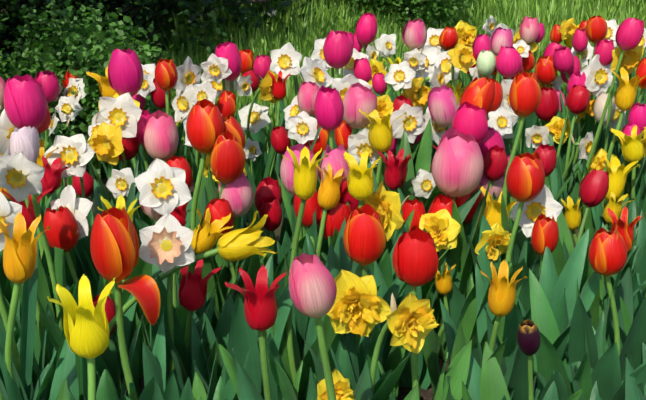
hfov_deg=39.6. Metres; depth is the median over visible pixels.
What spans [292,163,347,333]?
yellow lily tulip
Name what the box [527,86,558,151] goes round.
red tulip
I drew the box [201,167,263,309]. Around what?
tulip leaves
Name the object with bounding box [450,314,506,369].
tulip leaves
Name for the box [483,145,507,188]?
red tulip
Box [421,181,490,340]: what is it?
tulip leaves
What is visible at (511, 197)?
tulip
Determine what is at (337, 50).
tulip
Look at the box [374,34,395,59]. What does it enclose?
narcissus
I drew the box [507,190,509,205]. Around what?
tulip leaves
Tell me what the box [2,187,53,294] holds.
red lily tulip
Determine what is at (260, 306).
red lily tulip
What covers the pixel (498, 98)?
tulip
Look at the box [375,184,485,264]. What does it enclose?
tulip leaves
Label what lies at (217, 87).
narcissus
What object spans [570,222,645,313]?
tulip leaves
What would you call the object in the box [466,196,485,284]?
tulip leaves
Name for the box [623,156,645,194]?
tulip leaves
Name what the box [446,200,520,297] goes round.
tulip leaves
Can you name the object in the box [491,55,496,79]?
tulip
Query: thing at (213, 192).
tulip leaves
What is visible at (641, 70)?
tulip
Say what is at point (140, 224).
tulip leaves
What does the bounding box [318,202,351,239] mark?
red tulip
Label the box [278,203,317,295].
tulip leaves
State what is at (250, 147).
narcissus
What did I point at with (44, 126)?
red tulip
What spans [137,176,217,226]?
tulip leaves
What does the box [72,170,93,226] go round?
red tulip
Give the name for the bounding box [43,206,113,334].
red tulip
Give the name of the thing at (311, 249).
tulip leaves
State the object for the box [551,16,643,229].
tulip
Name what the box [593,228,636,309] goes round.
tulip leaves
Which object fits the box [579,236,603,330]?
tulip leaves
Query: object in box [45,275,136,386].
tulip leaves
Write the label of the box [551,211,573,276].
tulip leaves
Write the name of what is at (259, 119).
narcissus
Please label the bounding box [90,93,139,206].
narcissus
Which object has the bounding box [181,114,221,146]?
narcissus
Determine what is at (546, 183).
tulip leaves
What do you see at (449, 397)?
tulip leaves
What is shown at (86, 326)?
yellow lily tulip
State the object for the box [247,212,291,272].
tulip leaves
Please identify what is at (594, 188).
red tulip
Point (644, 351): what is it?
tulip leaves
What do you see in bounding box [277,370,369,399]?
tulip leaves
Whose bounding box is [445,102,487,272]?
tulip
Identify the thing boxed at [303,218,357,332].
tulip leaves
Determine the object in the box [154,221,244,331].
tulip leaves
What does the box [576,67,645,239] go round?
yellow lily tulip
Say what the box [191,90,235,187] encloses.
tulip
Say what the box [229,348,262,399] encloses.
tulip leaves
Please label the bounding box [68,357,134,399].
tulip leaves
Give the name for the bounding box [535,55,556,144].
tulip
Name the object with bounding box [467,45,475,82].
red tulip
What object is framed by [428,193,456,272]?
red tulip
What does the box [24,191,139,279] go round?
tulip leaves
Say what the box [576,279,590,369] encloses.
tulip leaves
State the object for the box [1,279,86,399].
leaves
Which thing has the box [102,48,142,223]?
tulip
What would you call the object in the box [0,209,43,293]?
tulip
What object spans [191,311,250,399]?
tulip leaves
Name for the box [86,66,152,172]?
yellow lily tulip
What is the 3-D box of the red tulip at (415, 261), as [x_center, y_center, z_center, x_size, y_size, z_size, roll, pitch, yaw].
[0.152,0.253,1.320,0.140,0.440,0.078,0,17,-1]
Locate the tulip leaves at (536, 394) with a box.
[534,388,539,399]
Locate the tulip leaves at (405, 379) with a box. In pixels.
[374,261,433,389]
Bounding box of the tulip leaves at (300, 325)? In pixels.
[295,254,304,357]
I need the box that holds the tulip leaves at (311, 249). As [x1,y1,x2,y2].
[306,234,376,261]
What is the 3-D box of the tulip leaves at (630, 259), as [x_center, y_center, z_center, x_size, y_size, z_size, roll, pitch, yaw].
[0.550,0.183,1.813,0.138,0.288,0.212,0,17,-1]
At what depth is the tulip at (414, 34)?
2.72 m
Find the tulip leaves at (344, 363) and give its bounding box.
[304,332,391,395]
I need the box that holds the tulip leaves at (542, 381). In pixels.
[535,311,623,399]
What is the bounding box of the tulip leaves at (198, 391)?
[192,372,206,399]
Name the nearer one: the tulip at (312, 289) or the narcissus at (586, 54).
the tulip at (312, 289)
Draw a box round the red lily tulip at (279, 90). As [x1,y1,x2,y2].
[263,70,298,203]
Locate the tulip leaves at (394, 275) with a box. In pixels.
[383,223,407,369]
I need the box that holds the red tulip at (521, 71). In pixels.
[503,65,523,150]
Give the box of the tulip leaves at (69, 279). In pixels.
[0,248,76,292]
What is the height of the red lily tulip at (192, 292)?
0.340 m
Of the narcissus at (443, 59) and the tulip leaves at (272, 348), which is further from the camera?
the narcissus at (443, 59)
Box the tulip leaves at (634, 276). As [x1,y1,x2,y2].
[627,243,644,299]
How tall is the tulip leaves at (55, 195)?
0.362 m
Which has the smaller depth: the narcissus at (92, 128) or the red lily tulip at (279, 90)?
the narcissus at (92, 128)
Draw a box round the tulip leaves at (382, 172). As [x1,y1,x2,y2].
[377,162,390,190]
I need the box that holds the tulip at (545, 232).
[517,213,558,316]
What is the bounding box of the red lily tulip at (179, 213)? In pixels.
[170,202,188,226]
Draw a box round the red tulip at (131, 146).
[94,137,139,217]
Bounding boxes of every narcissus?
[0,108,40,205]
[0,151,65,329]
[0,192,38,399]
[44,134,94,224]
[47,110,86,176]
[48,84,62,142]
[50,185,99,288]
[55,95,82,136]
[62,78,100,174]
[86,113,118,199]
[87,122,141,225]
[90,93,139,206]
[95,92,164,210]
[106,168,143,220]
[134,72,155,174]
[134,158,192,337]
[136,213,225,384]
[141,64,155,95]
[166,56,201,160]
[172,84,200,169]
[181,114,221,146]
[190,81,216,156]
[200,53,234,117]
[200,73,237,119]
[201,151,246,228]
[236,70,282,181]
[236,75,252,109]
[238,103,277,170]
[244,138,261,166]
[270,42,312,146]
[280,56,332,165]
[283,96,301,128]
[288,111,318,143]
[299,38,360,163]
[317,369,354,399]
[327,269,391,369]
[329,292,440,399]
[331,73,372,133]
[339,48,369,76]
[348,128,382,164]
[364,181,445,308]
[365,95,392,153]
[366,44,377,60]
[368,59,396,99]
[372,35,395,96]
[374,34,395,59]
[383,61,437,170]
[390,34,403,99]
[390,103,425,156]
[401,77,431,144]
[403,45,436,106]
[404,48,429,114]
[412,64,445,168]
[412,169,435,201]
[417,107,451,154]
[419,208,460,281]
[425,28,443,113]
[429,50,463,92]
[447,42,475,94]
[453,20,476,48]
[459,15,496,87]
[469,60,492,83]
[475,223,510,260]
[487,102,518,137]
[488,106,512,135]
[489,23,514,82]
[498,185,562,277]
[500,39,530,114]
[501,79,525,155]
[513,30,538,52]
[525,125,555,149]
[539,75,562,126]
[545,116,573,152]
[546,18,577,88]
[547,131,594,190]
[549,92,595,192]
[559,54,616,141]
[569,42,593,125]
[588,148,616,171]
[594,97,625,154]
[604,19,618,92]
[604,45,645,159]
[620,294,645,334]
[621,46,645,154]
[624,127,645,161]
[638,28,645,103]
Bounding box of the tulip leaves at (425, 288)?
[421,245,450,298]
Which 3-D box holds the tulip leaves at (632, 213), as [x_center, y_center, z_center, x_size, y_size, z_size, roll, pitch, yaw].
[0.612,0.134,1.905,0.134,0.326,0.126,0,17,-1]
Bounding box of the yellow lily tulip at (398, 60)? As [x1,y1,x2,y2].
[383,57,400,95]
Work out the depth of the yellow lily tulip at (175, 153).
2.26 m
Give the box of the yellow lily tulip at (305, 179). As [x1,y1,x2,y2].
[271,146,361,394]
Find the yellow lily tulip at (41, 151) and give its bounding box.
[37,138,58,204]
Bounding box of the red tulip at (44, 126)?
[37,104,50,208]
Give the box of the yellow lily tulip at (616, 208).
[588,191,635,244]
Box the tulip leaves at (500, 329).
[447,282,523,343]
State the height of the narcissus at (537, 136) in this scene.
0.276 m
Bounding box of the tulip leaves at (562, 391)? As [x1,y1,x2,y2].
[538,361,580,399]
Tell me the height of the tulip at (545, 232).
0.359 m
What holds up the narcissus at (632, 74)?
on the ground at (160, 42)
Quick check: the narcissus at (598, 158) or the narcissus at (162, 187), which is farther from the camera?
the narcissus at (598, 158)
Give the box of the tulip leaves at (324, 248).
[317,224,396,254]
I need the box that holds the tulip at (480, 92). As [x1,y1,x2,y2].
[397,77,494,207]
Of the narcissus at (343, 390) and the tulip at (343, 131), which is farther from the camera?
the tulip at (343, 131)
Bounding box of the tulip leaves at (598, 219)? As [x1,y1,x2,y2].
[591,154,645,229]
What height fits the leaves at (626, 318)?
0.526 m
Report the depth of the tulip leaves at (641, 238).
1.76 m
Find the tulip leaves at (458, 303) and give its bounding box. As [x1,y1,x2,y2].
[439,210,509,328]
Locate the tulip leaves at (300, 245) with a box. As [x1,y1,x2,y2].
[225,236,305,291]
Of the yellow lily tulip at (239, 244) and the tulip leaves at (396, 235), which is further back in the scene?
the tulip leaves at (396, 235)
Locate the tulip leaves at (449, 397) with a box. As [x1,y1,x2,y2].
[446,376,451,399]
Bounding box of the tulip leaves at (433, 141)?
[388,94,442,193]
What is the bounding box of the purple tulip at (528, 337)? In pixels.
[517,319,558,399]
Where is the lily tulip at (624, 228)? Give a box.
[607,206,644,251]
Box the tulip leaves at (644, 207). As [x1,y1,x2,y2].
[636,195,645,235]
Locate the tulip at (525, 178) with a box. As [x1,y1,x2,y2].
[496,152,544,276]
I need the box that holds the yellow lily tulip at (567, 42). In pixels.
[560,25,585,91]
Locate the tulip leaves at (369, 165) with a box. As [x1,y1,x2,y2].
[365,150,377,192]
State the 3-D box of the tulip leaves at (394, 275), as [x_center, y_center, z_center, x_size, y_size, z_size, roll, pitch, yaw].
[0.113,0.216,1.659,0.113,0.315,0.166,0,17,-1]
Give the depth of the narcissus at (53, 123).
2.87 m
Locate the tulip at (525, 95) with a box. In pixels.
[501,71,549,280]
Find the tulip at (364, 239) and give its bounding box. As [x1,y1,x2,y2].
[336,204,409,386]
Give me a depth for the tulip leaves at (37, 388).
1.34 m
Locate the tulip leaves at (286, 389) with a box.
[267,352,412,399]
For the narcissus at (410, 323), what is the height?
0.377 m
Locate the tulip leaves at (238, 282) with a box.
[138,239,250,304]
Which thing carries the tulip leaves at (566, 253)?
on the ground at (160, 42)
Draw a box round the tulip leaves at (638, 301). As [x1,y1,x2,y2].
[633,272,642,319]
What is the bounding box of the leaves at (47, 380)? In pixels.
[0,289,60,399]
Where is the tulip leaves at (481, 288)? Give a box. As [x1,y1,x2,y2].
[475,264,531,342]
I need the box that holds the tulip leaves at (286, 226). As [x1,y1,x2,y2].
[244,126,321,266]
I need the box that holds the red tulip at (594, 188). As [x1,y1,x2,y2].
[576,169,608,244]
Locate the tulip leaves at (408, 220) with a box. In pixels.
[397,210,413,237]
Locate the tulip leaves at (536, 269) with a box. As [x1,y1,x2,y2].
[476,235,539,279]
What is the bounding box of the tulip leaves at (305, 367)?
[257,335,321,399]
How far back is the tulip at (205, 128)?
1.78 m
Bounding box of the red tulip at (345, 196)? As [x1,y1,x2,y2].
[339,180,364,210]
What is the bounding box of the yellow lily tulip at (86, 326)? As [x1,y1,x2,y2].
[47,274,115,399]
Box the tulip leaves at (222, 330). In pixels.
[151,293,233,390]
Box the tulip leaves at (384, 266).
[322,248,406,297]
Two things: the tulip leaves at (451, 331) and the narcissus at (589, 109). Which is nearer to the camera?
the tulip leaves at (451, 331)
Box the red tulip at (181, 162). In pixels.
[166,156,192,228]
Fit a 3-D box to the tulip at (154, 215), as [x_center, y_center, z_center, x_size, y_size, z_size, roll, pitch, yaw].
[-0.239,0.179,1.505,0.122,0.475,0.231,0,17,-1]
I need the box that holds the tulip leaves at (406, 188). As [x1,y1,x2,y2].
[383,130,415,200]
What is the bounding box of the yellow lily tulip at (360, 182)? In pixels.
[321,150,380,266]
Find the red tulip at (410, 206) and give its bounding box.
[401,199,425,232]
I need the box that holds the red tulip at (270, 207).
[259,197,281,264]
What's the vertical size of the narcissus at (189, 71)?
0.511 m
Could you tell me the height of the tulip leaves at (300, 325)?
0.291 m
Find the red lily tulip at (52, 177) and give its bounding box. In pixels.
[41,155,67,202]
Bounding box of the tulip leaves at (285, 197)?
[275,170,296,229]
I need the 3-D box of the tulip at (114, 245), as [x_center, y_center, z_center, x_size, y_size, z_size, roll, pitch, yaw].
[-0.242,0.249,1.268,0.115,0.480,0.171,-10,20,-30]
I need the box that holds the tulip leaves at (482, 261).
[467,214,530,313]
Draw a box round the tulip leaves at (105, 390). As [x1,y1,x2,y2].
[96,369,117,399]
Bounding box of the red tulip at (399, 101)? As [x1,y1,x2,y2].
[386,95,431,160]
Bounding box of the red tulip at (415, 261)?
[378,229,474,399]
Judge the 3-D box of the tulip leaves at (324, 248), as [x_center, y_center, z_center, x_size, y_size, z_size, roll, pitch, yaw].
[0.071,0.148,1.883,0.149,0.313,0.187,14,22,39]
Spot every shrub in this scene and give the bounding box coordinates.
[0,0,136,63]
[0,0,189,175]
[0,0,280,64]
[0,24,47,110]
[312,0,498,33]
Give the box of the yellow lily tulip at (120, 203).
[97,194,140,354]
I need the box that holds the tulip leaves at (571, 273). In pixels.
[503,229,600,381]
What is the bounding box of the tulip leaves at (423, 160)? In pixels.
[383,119,442,213]
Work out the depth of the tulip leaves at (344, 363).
1.42 m
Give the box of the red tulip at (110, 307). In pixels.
[92,295,116,334]
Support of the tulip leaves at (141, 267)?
on the ground at (160, 42)
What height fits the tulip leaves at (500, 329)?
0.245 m
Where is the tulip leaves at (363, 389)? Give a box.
[306,357,372,399]
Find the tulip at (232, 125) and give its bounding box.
[216,114,291,273]
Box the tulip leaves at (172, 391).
[105,369,181,399]
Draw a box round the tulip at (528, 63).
[522,51,534,72]
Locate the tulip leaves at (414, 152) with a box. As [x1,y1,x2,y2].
[357,132,421,159]
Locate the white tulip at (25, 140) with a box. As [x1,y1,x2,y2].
[0,126,56,319]
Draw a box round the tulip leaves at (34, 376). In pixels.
[16,282,75,384]
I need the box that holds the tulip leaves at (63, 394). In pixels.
[57,380,68,399]
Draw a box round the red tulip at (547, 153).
[529,143,556,259]
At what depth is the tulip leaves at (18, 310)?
1.60 m
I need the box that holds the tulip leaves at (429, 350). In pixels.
[417,297,495,394]
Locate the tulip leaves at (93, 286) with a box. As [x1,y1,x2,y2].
[74,200,113,299]
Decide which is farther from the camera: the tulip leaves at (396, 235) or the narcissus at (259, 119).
the narcissus at (259, 119)
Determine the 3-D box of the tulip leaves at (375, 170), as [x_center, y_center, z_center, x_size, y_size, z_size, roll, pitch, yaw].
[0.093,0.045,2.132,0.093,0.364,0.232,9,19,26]
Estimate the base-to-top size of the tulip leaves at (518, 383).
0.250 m
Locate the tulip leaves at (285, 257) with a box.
[283,161,359,287]
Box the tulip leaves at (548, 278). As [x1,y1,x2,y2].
[516,247,645,363]
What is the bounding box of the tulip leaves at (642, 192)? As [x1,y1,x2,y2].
[639,175,645,215]
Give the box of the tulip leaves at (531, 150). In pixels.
[529,141,557,191]
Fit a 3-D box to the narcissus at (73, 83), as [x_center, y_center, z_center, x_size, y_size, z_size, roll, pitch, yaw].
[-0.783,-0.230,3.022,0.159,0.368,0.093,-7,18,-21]
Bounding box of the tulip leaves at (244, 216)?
[242,213,246,228]
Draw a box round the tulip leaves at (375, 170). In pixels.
[373,164,380,185]
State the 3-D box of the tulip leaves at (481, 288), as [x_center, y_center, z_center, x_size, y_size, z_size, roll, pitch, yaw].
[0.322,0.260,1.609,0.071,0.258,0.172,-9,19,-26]
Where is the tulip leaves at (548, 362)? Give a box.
[529,269,621,399]
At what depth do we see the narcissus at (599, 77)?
2.60 m
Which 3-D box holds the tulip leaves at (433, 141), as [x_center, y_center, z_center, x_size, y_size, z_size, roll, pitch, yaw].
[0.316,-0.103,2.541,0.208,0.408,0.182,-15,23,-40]
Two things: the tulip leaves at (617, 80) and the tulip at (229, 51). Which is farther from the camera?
the tulip leaves at (617, 80)
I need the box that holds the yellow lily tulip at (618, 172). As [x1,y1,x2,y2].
[588,157,638,242]
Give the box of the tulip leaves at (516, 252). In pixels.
[500,199,530,265]
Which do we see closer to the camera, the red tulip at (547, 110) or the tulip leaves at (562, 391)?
the tulip leaves at (562, 391)
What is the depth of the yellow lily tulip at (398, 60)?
2.75 m
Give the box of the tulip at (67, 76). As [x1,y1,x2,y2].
[48,69,81,143]
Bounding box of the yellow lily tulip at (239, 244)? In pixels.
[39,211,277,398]
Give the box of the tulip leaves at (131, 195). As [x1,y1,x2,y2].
[87,159,138,230]
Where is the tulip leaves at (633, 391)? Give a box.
[625,355,645,399]
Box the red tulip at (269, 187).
[254,177,281,262]
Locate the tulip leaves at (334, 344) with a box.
[266,277,382,371]
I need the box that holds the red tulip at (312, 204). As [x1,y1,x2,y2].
[293,190,321,249]
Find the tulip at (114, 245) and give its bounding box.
[90,207,165,399]
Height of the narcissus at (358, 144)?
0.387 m
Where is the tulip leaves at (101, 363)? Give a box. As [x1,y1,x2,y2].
[95,312,146,399]
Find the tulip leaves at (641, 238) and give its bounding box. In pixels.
[613,210,645,305]
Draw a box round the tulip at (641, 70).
[626,57,645,205]
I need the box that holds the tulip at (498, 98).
[486,77,502,120]
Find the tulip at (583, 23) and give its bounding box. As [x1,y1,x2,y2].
[557,20,587,98]
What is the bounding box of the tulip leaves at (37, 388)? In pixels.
[31,364,48,399]
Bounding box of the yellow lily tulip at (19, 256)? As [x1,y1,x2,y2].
[0,212,78,399]
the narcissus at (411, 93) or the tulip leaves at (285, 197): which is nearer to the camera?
the tulip leaves at (285, 197)
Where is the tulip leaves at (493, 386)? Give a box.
[462,342,581,399]
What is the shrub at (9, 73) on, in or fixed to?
on the ground at (160, 42)
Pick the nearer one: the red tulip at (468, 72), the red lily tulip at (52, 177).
the red lily tulip at (52, 177)
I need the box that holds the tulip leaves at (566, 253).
[562,238,569,261]
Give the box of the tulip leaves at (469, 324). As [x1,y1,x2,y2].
[461,261,511,344]
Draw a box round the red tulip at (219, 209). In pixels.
[204,198,235,321]
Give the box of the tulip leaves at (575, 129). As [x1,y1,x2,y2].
[570,116,577,145]
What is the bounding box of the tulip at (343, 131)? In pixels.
[335,120,352,149]
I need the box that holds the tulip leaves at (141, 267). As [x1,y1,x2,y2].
[100,257,151,377]
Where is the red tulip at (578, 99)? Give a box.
[555,85,589,203]
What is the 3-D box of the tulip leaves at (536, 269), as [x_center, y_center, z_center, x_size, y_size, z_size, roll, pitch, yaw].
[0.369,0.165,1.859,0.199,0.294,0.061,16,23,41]
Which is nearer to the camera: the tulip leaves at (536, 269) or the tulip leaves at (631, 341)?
the tulip leaves at (631, 341)
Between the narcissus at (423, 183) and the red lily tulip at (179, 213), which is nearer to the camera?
the red lily tulip at (179, 213)
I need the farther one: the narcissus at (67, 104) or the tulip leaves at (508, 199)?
the narcissus at (67, 104)
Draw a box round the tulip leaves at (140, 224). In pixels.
[135,197,192,239]
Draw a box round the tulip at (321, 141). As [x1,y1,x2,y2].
[303,123,328,160]
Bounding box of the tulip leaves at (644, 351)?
[642,342,645,395]
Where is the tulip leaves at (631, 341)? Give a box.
[568,267,645,399]
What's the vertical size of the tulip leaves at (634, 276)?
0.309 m
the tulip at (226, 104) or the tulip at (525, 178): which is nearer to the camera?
the tulip at (525, 178)
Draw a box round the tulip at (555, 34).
[550,24,562,43]
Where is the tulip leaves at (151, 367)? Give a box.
[143,342,216,399]
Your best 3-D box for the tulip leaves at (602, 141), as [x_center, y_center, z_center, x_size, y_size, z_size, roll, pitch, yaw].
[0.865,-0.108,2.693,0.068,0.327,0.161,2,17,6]
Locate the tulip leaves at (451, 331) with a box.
[440,299,517,399]
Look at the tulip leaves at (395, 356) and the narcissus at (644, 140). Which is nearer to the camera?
the tulip leaves at (395, 356)
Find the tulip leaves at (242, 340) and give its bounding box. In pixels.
[203,253,292,393]
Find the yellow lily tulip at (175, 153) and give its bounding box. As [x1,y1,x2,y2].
[172,117,192,207]
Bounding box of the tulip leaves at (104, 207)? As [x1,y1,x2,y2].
[99,194,153,225]
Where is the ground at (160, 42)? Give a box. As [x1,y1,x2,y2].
[0,0,638,399]
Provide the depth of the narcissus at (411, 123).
2.33 m
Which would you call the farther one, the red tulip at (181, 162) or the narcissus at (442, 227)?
the red tulip at (181, 162)
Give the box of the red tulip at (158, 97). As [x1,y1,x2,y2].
[139,78,169,162]
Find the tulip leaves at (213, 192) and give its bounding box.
[208,165,263,281]
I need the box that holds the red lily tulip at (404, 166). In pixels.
[378,148,411,190]
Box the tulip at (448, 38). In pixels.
[439,26,458,85]
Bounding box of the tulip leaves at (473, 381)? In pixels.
[461,353,506,399]
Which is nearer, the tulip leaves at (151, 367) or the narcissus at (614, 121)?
the tulip leaves at (151, 367)
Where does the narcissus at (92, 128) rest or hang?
on the ground at (160, 42)
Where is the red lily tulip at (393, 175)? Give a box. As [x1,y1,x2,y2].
[378,150,406,191]
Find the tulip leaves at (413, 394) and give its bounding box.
[404,384,418,399]
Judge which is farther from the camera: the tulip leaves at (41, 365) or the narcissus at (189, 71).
the narcissus at (189, 71)
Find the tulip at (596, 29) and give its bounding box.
[586,15,622,146]
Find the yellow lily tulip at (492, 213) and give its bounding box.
[465,186,516,298]
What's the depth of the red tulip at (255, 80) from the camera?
3.18 m
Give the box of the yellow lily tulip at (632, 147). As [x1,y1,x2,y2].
[611,125,645,228]
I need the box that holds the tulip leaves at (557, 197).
[524,146,578,201]
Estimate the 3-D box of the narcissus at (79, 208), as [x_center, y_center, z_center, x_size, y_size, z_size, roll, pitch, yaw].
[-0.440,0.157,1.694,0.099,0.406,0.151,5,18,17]
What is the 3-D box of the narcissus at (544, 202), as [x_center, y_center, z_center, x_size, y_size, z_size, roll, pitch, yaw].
[0.404,0.145,1.774,0.134,0.381,0.130,0,17,-1]
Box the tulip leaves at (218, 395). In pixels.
[125,376,223,399]
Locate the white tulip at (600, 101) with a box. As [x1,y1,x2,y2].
[579,91,615,202]
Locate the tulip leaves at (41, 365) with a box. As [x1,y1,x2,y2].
[0,306,48,399]
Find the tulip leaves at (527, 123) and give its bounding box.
[525,116,554,148]
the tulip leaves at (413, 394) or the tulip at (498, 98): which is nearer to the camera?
the tulip leaves at (413, 394)
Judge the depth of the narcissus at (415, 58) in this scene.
2.69 m
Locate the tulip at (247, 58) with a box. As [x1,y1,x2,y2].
[234,49,253,133]
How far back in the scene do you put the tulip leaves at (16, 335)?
1.43 m
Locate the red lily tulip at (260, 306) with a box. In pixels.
[219,264,302,399]
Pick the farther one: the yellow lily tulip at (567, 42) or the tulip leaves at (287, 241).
the yellow lily tulip at (567, 42)
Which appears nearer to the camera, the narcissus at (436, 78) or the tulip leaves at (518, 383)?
the tulip leaves at (518, 383)
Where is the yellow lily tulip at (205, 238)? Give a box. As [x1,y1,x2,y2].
[178,208,233,320]
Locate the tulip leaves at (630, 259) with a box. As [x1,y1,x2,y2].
[600,247,637,310]
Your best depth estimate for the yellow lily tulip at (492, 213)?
1.78 m
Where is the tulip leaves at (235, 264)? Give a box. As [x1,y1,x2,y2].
[177,246,273,295]
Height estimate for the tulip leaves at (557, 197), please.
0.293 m
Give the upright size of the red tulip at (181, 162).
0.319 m
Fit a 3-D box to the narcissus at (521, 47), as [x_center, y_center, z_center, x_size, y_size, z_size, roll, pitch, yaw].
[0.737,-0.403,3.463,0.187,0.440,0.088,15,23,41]
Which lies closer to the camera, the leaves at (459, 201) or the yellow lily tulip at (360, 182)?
the yellow lily tulip at (360, 182)
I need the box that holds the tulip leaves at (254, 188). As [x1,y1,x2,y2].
[245,163,277,251]
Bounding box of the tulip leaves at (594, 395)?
[590,381,598,399]
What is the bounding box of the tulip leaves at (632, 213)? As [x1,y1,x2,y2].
[593,200,635,240]
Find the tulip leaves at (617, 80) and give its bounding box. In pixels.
[611,71,638,128]
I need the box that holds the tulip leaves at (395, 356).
[384,345,405,399]
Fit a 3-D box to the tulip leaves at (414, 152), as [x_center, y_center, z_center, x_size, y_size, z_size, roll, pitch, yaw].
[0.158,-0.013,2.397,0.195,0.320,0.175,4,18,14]
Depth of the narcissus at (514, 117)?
2.37 m
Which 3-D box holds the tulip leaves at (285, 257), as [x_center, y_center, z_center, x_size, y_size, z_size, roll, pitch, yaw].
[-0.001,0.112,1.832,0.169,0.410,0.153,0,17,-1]
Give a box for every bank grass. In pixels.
[40,63,144,199]
[148,0,645,174]
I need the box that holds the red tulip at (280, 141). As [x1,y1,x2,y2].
[271,126,290,217]
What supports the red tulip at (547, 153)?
on the ground at (160, 42)
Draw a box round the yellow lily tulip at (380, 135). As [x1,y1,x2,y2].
[359,106,406,183]
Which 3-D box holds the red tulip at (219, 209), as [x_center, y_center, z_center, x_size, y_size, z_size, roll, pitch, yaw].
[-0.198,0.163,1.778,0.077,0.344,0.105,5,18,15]
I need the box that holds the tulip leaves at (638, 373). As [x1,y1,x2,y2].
[592,326,645,399]
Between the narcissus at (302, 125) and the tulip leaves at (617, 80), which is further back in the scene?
the tulip leaves at (617, 80)
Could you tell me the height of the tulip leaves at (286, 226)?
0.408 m
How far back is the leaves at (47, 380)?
1.32 m
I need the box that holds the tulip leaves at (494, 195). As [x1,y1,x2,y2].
[492,172,505,201]
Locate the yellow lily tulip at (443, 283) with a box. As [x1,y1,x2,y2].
[434,262,455,360]
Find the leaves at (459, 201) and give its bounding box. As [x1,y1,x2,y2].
[449,184,482,232]
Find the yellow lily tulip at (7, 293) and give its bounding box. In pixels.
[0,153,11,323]
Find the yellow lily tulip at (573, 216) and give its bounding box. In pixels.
[561,196,581,244]
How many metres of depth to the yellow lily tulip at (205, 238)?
1.70 m
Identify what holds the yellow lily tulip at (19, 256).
on the ground at (160, 42)
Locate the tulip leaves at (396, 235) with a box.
[391,229,398,241]
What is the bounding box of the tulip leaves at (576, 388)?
[565,351,643,399]
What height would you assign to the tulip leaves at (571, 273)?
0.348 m
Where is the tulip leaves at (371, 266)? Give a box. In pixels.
[347,201,373,276]
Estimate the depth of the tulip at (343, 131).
2.18 m
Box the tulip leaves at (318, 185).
[293,150,324,230]
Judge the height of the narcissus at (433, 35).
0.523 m
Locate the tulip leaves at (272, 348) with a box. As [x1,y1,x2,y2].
[254,315,324,399]
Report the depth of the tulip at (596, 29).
2.67 m
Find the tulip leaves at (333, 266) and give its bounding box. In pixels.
[326,243,400,351]
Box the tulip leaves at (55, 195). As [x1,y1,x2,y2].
[40,184,62,214]
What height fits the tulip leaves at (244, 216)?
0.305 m
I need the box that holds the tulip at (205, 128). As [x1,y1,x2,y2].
[186,99,224,230]
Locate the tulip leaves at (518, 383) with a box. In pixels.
[484,306,570,399]
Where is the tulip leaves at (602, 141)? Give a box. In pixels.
[598,126,616,155]
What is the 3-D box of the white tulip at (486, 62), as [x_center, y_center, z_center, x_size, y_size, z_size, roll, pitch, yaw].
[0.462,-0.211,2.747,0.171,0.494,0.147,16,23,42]
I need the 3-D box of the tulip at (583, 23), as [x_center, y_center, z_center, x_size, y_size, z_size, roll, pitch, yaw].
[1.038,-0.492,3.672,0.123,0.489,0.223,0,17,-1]
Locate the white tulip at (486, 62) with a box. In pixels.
[477,49,495,77]
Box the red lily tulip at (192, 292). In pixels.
[179,259,222,391]
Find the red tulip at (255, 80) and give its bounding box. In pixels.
[241,68,272,138]
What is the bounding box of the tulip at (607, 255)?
[574,227,642,399]
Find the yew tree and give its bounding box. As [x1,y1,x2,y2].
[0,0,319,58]
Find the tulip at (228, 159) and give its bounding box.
[210,131,261,301]
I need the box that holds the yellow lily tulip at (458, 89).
[414,82,464,161]
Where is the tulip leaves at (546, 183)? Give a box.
[544,177,548,185]
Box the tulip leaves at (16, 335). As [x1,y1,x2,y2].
[14,330,18,343]
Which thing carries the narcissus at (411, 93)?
on the ground at (160, 42)
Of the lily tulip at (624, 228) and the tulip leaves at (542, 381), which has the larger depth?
the lily tulip at (624, 228)
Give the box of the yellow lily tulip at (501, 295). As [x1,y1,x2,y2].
[480,260,527,356]
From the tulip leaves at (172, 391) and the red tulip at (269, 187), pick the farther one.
the red tulip at (269, 187)
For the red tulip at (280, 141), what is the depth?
2.44 m
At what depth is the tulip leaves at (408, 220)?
1.75 m
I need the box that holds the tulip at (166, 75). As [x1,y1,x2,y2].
[139,58,186,207]
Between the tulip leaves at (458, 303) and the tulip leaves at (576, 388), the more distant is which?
the tulip leaves at (458, 303)
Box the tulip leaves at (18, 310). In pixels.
[14,301,21,330]

